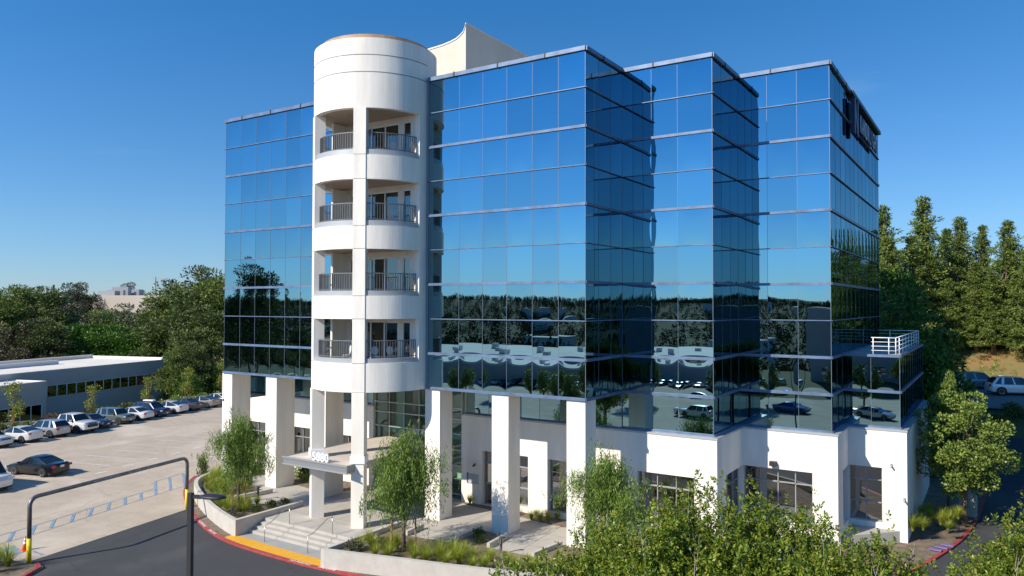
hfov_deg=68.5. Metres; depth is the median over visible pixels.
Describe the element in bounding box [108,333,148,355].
fig tree
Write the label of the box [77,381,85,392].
window
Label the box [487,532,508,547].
concrete edging
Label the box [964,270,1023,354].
conifer tree
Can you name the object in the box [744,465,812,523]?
window
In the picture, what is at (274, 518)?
stair handrail
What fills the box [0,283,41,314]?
pine tree
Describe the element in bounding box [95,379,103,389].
window
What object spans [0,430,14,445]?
parked car
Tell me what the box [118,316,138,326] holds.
gum tree
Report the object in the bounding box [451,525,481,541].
concrete edging
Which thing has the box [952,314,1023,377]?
bank
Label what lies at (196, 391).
fig tree
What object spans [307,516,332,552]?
stair handrail
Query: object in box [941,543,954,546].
purple slab
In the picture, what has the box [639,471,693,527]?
window
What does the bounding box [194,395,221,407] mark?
parked car
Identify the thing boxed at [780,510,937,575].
foreground tree
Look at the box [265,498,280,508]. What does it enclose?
shrub
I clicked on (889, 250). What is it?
conifer tree
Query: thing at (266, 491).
concrete edging
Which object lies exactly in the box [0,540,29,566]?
grass clump
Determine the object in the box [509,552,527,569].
grass clump
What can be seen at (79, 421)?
pickup truck
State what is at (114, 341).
fig tree
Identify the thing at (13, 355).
scrub tree
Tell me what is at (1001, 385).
parked car
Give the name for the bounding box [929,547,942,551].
purple slab
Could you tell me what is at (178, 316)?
broadleaf tree
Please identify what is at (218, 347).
pine tree
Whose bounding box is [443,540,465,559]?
grass clump
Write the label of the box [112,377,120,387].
window
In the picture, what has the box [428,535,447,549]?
grass clump
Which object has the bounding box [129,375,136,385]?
window
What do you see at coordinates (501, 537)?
bollard light
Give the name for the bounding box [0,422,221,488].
parking lines
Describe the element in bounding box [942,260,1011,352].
conifer tree
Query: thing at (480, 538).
shrub
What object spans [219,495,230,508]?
grass clump
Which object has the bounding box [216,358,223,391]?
sapling
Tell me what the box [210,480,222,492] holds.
grass clump
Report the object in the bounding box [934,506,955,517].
grass clump
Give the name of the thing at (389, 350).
balcony chair
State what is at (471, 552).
grass clump
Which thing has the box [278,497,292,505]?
shrub
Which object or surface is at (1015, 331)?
conifer tree
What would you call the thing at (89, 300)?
scrub tree
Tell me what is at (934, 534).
verge
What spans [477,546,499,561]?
grass clump
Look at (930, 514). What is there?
grass clump
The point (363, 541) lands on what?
grass clump
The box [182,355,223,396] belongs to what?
scrub tree
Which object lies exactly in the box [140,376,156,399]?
sapling
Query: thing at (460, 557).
grass clump
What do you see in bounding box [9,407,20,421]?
window
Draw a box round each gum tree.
[50,298,96,324]
[55,282,88,323]
[81,296,105,319]
[111,302,150,328]
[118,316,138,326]
[119,296,184,396]
[131,279,179,323]
[131,300,150,324]
[150,264,209,310]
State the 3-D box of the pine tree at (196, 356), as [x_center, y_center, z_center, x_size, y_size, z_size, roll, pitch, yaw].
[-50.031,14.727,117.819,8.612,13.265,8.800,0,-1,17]
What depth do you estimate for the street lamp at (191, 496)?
17.93 m
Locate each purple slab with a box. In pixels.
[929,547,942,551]
[935,545,948,549]
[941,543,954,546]
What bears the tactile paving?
on the landing
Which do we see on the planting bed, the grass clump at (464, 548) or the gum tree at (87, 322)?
the grass clump at (464, 548)
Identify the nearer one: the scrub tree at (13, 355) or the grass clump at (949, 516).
the grass clump at (949, 516)
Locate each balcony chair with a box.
[371,346,377,357]
[386,346,394,357]
[387,280,396,290]
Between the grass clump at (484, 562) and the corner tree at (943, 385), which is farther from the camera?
the corner tree at (943, 385)
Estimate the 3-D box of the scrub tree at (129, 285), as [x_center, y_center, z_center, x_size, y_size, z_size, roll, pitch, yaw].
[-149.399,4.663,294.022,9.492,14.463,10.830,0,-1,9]
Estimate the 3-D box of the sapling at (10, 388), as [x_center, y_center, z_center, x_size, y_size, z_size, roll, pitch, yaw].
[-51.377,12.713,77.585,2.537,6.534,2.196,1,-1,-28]
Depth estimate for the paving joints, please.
41.94 m
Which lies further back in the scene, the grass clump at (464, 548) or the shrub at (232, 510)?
the shrub at (232, 510)
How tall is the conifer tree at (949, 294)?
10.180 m
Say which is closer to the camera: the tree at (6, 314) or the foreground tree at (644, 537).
the foreground tree at (644, 537)
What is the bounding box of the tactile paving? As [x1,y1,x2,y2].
[225,535,320,565]
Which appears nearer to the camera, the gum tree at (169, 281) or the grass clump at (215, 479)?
the grass clump at (215, 479)
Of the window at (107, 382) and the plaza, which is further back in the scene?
the window at (107, 382)
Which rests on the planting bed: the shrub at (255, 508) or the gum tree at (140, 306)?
the shrub at (255, 508)
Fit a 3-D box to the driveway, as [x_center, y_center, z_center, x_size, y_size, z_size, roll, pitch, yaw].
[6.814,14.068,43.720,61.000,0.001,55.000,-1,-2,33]
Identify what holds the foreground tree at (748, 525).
on the island
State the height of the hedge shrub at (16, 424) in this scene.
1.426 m
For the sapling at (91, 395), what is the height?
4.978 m
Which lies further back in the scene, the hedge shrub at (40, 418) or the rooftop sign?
the hedge shrub at (40, 418)
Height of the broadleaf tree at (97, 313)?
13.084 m
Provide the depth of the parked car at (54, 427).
73.91 m
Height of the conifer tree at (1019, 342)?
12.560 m
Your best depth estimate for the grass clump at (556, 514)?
43.11 m
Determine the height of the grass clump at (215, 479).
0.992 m
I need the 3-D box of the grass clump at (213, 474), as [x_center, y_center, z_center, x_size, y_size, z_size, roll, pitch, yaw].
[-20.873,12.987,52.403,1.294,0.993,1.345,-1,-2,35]
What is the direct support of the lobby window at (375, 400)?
in the office building at (662, 272)
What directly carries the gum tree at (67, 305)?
on the ground
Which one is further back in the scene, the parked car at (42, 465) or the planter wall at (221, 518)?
the parked car at (42, 465)
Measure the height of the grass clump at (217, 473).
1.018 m
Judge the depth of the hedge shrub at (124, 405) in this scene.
90.24 m
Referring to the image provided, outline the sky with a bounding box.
[0,0,1023,295]
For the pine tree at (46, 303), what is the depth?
150.31 m
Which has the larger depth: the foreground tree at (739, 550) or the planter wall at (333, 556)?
the planter wall at (333, 556)
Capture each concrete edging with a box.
[224,488,272,499]
[406,524,422,534]
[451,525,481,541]
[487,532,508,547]
[531,541,562,556]
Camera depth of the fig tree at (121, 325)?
146.19 m
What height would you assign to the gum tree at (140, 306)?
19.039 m
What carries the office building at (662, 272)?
on the plaza
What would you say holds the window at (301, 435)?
in the office building at (662, 272)
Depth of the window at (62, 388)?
104.49 m
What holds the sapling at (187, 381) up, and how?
on the car park
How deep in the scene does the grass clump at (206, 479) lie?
51.52 m
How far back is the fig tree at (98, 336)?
137.04 m
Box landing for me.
[238,532,320,558]
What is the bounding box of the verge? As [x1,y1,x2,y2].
[189,474,982,575]
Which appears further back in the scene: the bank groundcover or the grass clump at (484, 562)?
the bank groundcover
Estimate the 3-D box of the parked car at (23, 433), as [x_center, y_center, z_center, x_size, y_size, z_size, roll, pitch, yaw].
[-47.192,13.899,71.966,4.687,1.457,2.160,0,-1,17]
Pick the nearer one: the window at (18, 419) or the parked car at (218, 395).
the window at (18, 419)
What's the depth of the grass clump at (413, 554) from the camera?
36.19 m
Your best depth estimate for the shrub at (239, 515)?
43.35 m
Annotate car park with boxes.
[0,396,221,562]
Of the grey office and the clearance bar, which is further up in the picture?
the grey office
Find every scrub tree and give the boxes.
[0,318,70,358]
[0,334,33,360]
[0,346,47,360]
[9,340,65,359]
[65,282,101,321]
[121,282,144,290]
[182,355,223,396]
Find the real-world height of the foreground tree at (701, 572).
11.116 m
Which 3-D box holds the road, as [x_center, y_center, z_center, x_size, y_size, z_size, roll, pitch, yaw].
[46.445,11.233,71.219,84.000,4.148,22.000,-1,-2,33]
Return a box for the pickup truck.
[42,412,99,433]
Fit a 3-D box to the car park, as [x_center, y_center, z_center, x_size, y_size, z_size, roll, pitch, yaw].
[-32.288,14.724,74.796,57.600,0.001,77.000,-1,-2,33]
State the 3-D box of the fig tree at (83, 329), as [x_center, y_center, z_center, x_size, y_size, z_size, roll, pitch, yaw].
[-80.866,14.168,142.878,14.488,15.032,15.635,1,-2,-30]
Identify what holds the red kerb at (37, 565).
on the driveway
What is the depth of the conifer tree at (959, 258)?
93.17 m
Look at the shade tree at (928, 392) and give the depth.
56.24 m
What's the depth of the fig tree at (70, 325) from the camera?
142.98 m
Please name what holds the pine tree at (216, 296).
on the ground
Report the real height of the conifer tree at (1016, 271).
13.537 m
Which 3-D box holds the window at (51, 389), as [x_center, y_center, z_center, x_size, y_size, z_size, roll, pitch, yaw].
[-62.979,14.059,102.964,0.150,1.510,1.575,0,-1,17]
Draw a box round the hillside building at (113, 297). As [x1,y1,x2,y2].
[60,287,161,322]
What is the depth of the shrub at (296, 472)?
53.62 m
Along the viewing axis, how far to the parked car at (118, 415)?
82.24 m
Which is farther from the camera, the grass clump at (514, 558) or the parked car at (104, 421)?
the parked car at (104, 421)
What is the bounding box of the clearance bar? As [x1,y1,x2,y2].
[26,457,188,562]
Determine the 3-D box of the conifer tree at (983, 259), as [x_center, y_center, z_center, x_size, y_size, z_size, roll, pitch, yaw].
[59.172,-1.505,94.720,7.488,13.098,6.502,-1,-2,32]
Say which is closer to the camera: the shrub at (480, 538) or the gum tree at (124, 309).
the shrub at (480, 538)
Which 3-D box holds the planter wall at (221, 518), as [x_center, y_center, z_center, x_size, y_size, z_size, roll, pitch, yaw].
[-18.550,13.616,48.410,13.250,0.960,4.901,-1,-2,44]
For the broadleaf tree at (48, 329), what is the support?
on the ground
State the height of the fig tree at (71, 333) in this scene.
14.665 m
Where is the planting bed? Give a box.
[202,469,639,574]
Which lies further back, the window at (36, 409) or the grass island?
the window at (36, 409)
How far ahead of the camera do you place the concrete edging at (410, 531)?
40.67 m
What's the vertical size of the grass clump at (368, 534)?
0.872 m
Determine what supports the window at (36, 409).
in the grey office
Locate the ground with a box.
[4,392,1023,526]
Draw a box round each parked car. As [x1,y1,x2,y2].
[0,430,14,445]
[2,425,44,442]
[5,454,71,476]
[30,419,72,437]
[86,413,114,427]
[96,407,136,424]
[125,406,155,420]
[132,399,172,416]
[161,400,189,413]
[176,398,204,410]
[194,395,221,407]
[210,393,221,404]
[956,371,989,387]
[983,376,1023,394]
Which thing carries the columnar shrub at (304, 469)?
on the planting bed
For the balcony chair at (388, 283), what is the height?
0.998 m
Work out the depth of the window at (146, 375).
119.60 m
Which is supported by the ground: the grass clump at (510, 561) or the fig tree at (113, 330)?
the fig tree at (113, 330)
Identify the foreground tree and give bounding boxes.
[488,517,722,575]
[562,476,787,575]
[601,543,739,575]
[650,469,899,575]
[698,524,832,575]
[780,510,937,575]
[924,492,1023,575]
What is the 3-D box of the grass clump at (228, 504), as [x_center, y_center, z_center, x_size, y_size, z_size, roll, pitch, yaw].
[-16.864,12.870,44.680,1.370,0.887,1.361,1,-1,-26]
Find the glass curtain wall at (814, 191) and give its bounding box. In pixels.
[224,51,922,433]
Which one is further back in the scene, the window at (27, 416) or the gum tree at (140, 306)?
the gum tree at (140, 306)
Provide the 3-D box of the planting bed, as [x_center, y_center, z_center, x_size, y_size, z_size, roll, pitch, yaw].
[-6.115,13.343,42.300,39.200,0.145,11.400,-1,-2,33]
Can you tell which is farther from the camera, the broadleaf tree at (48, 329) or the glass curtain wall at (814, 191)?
the broadleaf tree at (48, 329)
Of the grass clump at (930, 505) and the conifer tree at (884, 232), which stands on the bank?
the conifer tree at (884, 232)
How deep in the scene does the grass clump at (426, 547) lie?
36.81 m
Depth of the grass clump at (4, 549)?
37.93 m
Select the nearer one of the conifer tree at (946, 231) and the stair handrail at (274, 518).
the stair handrail at (274, 518)
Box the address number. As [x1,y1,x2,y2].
[312,452,328,462]
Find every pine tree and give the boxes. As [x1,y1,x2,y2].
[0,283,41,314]
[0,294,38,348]
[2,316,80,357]
[8,285,79,334]
[119,311,133,324]
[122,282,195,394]
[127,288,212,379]
[136,321,174,399]
[152,345,196,399]
[159,340,217,396]
[160,303,223,379]
[165,267,224,314]
[180,276,224,328]
[186,312,223,379]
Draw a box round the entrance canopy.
[282,435,424,474]
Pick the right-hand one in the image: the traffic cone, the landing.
the landing
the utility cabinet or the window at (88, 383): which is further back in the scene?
the window at (88, 383)
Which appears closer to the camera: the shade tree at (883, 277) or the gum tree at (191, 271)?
the shade tree at (883, 277)
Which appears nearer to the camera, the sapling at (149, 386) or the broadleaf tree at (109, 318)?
the sapling at (149, 386)
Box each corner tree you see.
[911,388,1022,525]
[921,367,968,508]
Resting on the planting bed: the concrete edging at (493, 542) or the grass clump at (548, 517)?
the grass clump at (548, 517)
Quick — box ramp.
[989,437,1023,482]
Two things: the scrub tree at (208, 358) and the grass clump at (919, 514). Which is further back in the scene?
the scrub tree at (208, 358)
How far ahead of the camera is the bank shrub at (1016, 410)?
64.08 m
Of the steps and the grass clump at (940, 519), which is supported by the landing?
the steps
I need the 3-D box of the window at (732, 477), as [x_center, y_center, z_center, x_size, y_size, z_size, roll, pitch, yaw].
[11.960,11.395,41.312,0.070,2.850,3.070,-1,-2,33]
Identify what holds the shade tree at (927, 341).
on the ground
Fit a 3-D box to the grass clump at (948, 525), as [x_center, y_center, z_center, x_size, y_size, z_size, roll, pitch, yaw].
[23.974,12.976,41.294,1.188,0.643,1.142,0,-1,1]
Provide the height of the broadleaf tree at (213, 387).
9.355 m
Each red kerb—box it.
[21,562,41,575]
[183,476,985,575]
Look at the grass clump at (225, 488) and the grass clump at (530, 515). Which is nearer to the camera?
the grass clump at (530, 515)
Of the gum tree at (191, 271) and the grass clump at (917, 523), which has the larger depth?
the gum tree at (191, 271)
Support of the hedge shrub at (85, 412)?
on the car park
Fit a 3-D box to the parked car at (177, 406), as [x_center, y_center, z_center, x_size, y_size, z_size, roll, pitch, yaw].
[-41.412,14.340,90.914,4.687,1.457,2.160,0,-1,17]
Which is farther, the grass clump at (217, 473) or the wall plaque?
the grass clump at (217, 473)
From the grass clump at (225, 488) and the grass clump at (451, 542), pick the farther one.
the grass clump at (225, 488)
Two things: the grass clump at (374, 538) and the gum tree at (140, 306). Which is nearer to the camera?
the grass clump at (374, 538)
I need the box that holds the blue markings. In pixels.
[1,473,184,554]
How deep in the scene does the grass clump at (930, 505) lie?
44.08 m
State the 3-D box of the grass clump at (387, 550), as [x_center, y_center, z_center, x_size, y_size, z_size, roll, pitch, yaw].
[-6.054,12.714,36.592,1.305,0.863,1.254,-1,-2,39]
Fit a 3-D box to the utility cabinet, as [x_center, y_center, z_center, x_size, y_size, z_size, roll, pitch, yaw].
[28.211,13.383,46.505,1.000,1.360,0.700,-1,-2,41]
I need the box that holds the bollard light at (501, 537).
[499,536,504,552]
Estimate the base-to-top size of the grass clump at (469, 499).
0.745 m
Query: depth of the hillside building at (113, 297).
207.28 m
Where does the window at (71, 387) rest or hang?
in the grey office
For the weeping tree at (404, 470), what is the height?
7.355 m
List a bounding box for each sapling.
[0,380,27,424]
[83,384,101,409]
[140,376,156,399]
[180,366,194,395]
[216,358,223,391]
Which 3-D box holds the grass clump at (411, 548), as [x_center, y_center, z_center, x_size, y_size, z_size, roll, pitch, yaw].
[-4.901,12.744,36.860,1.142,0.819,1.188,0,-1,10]
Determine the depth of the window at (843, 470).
42.74 m
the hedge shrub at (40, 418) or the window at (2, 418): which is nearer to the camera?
the hedge shrub at (40, 418)
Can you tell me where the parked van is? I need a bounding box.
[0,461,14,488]
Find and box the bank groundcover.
[951,342,1023,375]
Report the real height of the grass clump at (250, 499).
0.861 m
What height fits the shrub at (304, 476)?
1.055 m
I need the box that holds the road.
[713,387,1023,409]
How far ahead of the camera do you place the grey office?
108.02 m
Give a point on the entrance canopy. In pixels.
(339, 458)
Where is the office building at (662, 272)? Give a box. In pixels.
[222,22,929,547]
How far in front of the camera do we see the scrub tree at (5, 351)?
128.48 m
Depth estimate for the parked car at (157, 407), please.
87.67 m
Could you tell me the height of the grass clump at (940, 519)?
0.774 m
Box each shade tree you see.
[879,266,954,366]
[879,284,978,413]
[922,338,948,390]
[922,377,979,477]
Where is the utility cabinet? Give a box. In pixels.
[958,492,977,517]
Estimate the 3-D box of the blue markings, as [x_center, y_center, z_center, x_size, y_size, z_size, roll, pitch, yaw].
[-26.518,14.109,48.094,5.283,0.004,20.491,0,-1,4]
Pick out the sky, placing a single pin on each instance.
(114, 113)
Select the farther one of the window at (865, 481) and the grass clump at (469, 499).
the grass clump at (469, 499)
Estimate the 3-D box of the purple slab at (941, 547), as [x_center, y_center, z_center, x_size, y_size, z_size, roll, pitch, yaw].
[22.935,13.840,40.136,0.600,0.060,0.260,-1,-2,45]
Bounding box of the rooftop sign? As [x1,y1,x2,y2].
[850,90,880,152]
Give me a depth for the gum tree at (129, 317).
144.10 m
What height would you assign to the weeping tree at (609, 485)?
6.772 m
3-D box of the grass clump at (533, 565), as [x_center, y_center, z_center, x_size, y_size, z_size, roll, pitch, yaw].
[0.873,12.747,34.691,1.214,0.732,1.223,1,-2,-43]
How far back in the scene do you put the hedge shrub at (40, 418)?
79.08 m
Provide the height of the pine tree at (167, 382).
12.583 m
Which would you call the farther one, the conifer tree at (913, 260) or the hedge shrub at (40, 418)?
the conifer tree at (913, 260)
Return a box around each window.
[0,409,8,422]
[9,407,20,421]
[20,405,31,420]
[31,404,41,419]
[47,385,57,396]
[57,384,66,395]
[67,382,76,393]
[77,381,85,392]
[86,380,94,391]
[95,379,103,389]
[104,378,112,388]
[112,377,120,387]
[121,376,128,386]
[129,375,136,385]
[137,375,143,384]
[144,374,151,383]
[250,421,265,454]
[294,427,309,453]
[343,435,350,474]
[374,390,462,500]
[484,451,491,504]
[520,456,527,506]
[550,460,566,512]
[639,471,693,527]
[726,468,737,521]
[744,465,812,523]
[843,470,843,512]
[850,465,882,521]
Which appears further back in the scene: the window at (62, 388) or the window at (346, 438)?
the window at (62, 388)
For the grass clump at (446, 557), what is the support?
on the planting bed
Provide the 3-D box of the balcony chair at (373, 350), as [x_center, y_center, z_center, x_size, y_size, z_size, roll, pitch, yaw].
[-7.767,3.824,42.829,0.440,0.998,0.470,1,-1,-27]
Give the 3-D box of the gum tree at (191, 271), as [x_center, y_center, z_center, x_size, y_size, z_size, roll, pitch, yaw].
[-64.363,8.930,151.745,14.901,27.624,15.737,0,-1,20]
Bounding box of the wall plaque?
[467,472,477,483]
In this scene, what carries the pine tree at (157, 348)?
on the ground
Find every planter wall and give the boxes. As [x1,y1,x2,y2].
[194,472,303,535]
[321,521,562,575]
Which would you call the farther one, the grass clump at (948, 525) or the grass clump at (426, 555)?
the grass clump at (948, 525)
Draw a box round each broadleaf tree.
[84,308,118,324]
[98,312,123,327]
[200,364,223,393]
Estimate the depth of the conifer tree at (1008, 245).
88.27 m
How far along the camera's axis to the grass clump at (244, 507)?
44.49 m
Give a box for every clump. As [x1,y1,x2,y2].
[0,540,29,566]
[0,541,12,562]
[200,472,213,482]
[205,475,219,484]
[206,468,219,479]
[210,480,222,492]
[211,482,227,493]
[212,469,223,477]
[213,495,225,506]
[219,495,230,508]
[220,499,233,511]
[231,500,241,511]
[239,500,250,511]
[242,495,254,506]
[250,494,264,504]
[353,534,369,549]
[360,526,375,541]
[362,533,383,548]
[367,539,381,553]
[369,536,387,547]
[378,543,397,555]
[379,534,400,552]
[385,529,406,549]
[400,535,421,546]
[403,541,420,553]
[405,543,422,558]
[414,541,435,552]
[415,546,439,559]
[426,539,451,560]
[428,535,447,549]
[432,548,459,562]
[442,535,463,548]
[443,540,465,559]
[450,544,469,563]
[452,539,473,557]
[461,544,483,559]
[462,555,479,565]
[464,494,473,503]
[472,551,493,566]
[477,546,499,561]
[495,549,516,565]
[499,553,522,569]
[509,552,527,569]
[521,552,534,563]
[522,555,535,571]
[527,511,536,519]
[534,508,546,521]
[543,510,551,521]
[548,548,566,565]
[554,508,562,519]
[908,513,923,530]
[911,510,929,519]
[911,512,929,526]
[914,502,926,515]
[917,516,932,529]
[922,501,938,511]
[924,507,938,520]
[931,513,946,524]
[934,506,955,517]
[935,504,954,516]
[941,508,958,523]
[941,518,958,529]
[953,506,964,518]
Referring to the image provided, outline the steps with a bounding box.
[249,520,344,550]
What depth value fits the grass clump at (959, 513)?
43.43 m
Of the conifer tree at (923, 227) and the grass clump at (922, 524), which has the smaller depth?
the grass clump at (922, 524)
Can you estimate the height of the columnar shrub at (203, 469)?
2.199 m
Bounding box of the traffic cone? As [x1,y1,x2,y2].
[19,536,25,551]
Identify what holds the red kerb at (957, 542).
on the driveway
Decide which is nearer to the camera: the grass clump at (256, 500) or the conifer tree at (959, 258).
the grass clump at (256, 500)
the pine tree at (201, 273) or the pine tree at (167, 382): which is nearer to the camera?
the pine tree at (167, 382)
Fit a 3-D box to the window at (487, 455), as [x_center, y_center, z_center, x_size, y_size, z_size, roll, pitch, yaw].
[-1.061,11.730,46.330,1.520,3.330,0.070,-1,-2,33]
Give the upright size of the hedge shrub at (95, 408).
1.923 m
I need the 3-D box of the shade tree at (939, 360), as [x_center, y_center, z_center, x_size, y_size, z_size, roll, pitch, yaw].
[32.081,7.410,60.226,9.949,15.756,9.220,1,-2,-41]
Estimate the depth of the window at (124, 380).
114.96 m
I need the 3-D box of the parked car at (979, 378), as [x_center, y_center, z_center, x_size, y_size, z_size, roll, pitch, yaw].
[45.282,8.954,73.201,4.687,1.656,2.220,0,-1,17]
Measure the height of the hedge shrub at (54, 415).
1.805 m
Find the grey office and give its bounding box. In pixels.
[0,355,163,422]
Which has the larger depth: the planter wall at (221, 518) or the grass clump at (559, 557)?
the planter wall at (221, 518)
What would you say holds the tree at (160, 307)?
on the ground
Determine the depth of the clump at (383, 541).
38.10 m
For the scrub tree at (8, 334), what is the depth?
132.59 m
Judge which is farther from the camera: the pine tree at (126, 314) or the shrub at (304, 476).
the pine tree at (126, 314)
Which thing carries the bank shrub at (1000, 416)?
on the ground
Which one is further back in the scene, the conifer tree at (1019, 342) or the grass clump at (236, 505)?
the conifer tree at (1019, 342)
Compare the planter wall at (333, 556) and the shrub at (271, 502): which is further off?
the shrub at (271, 502)
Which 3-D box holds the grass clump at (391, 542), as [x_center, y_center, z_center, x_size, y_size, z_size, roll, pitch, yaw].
[-6.037,12.701,37.368,1.332,0.924,1.384,0,-1,20]
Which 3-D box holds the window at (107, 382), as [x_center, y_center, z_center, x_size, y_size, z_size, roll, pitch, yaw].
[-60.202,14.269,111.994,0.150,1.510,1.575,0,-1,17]
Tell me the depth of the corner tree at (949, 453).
43.55 m
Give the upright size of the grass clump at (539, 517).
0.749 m
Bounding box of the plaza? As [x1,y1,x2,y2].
[199,467,930,554]
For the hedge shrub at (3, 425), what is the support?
on the car park
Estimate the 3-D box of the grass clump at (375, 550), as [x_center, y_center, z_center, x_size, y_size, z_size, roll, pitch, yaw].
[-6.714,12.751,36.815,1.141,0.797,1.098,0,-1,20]
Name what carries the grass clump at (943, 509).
on the verge
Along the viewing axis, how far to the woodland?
245.41 m
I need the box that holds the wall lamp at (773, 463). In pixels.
[769,461,776,466]
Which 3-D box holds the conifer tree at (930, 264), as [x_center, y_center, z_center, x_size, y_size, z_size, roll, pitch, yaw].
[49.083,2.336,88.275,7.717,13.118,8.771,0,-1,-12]
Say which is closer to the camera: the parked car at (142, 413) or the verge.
the verge
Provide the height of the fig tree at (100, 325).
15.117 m
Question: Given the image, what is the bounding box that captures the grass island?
[0,560,43,575]
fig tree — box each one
[45,326,92,355]
[64,323,87,350]
[66,323,107,346]
[66,330,118,355]
[67,323,111,352]
[78,325,130,354]
[88,332,139,356]
[107,322,138,338]
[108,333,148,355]
[172,373,207,398]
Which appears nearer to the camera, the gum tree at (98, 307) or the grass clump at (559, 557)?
the grass clump at (559, 557)
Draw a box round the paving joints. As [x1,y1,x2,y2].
[311,497,559,551]
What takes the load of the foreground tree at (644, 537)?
on the island
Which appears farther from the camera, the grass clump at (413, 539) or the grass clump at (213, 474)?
the grass clump at (213, 474)
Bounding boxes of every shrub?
[0,421,9,430]
[5,422,24,428]
[31,416,52,422]
[43,412,63,417]
[67,410,95,413]
[88,406,100,412]
[118,402,132,407]
[169,393,185,400]
[196,455,209,476]
[225,506,239,515]
[235,511,248,517]
[249,502,263,512]
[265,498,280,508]
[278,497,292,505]
[294,466,309,477]
[297,471,309,482]
[298,467,309,476]
[343,537,362,551]
[471,526,486,536]
[474,534,488,542]
[990,413,1012,429]
[999,401,1023,419]
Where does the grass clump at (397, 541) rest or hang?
on the planting bed
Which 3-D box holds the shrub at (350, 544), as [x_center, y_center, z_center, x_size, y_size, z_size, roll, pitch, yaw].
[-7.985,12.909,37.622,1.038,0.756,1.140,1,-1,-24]
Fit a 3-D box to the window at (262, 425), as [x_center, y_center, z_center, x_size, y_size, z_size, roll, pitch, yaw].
[-19.642,11.784,58.278,2.300,2.950,0.070,-1,-2,33]
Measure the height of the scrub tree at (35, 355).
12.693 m
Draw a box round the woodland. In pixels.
[12,285,136,322]
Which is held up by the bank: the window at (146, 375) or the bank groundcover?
the bank groundcover
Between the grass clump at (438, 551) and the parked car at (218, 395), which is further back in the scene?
the parked car at (218, 395)
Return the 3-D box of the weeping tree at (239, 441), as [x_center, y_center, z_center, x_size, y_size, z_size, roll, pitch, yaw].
[-16.166,10.414,45.165,4.312,7.122,4.344,0,-1,14]
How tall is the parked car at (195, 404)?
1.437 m
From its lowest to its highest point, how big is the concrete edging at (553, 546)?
0.280 m
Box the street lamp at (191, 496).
[186,492,226,575]
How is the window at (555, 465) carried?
in the office building at (662, 272)
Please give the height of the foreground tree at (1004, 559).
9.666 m
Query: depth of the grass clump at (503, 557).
35.59 m
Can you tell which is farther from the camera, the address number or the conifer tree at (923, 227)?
the conifer tree at (923, 227)
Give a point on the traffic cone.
(23, 549)
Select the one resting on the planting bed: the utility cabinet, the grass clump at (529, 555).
the grass clump at (529, 555)
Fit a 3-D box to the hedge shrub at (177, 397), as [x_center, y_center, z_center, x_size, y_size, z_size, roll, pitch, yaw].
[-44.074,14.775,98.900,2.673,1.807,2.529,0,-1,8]
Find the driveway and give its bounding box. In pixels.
[30,471,1023,575]
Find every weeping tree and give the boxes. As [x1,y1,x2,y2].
[191,404,276,509]
[358,419,460,551]
[542,438,654,545]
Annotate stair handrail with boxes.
[264,507,289,541]
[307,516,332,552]
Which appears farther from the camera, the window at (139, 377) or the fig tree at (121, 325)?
the fig tree at (121, 325)
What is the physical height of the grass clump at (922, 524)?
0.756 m
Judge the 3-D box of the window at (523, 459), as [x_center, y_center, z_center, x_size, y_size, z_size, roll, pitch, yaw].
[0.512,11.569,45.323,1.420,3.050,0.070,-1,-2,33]
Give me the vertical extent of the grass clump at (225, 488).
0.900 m
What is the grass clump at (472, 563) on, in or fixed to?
on the planting bed
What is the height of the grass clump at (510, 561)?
0.800 m
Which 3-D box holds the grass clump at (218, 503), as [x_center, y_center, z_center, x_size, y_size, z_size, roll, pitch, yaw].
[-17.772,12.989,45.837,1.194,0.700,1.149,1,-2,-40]
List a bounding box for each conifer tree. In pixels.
[878,205,931,336]
[879,237,938,332]
[897,195,981,330]
[898,235,954,340]
[919,253,974,343]
[934,278,976,359]
[935,228,968,305]
[939,216,991,328]
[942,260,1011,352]
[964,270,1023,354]
[965,224,1004,285]
[982,220,1022,318]
[992,254,1023,349]
[996,236,1023,322]
[1009,278,1023,336]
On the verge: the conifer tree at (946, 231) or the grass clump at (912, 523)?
the grass clump at (912, 523)
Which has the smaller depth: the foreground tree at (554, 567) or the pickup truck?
the foreground tree at (554, 567)
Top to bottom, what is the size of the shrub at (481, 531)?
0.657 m
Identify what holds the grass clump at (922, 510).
on the verge
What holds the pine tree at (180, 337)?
on the ground

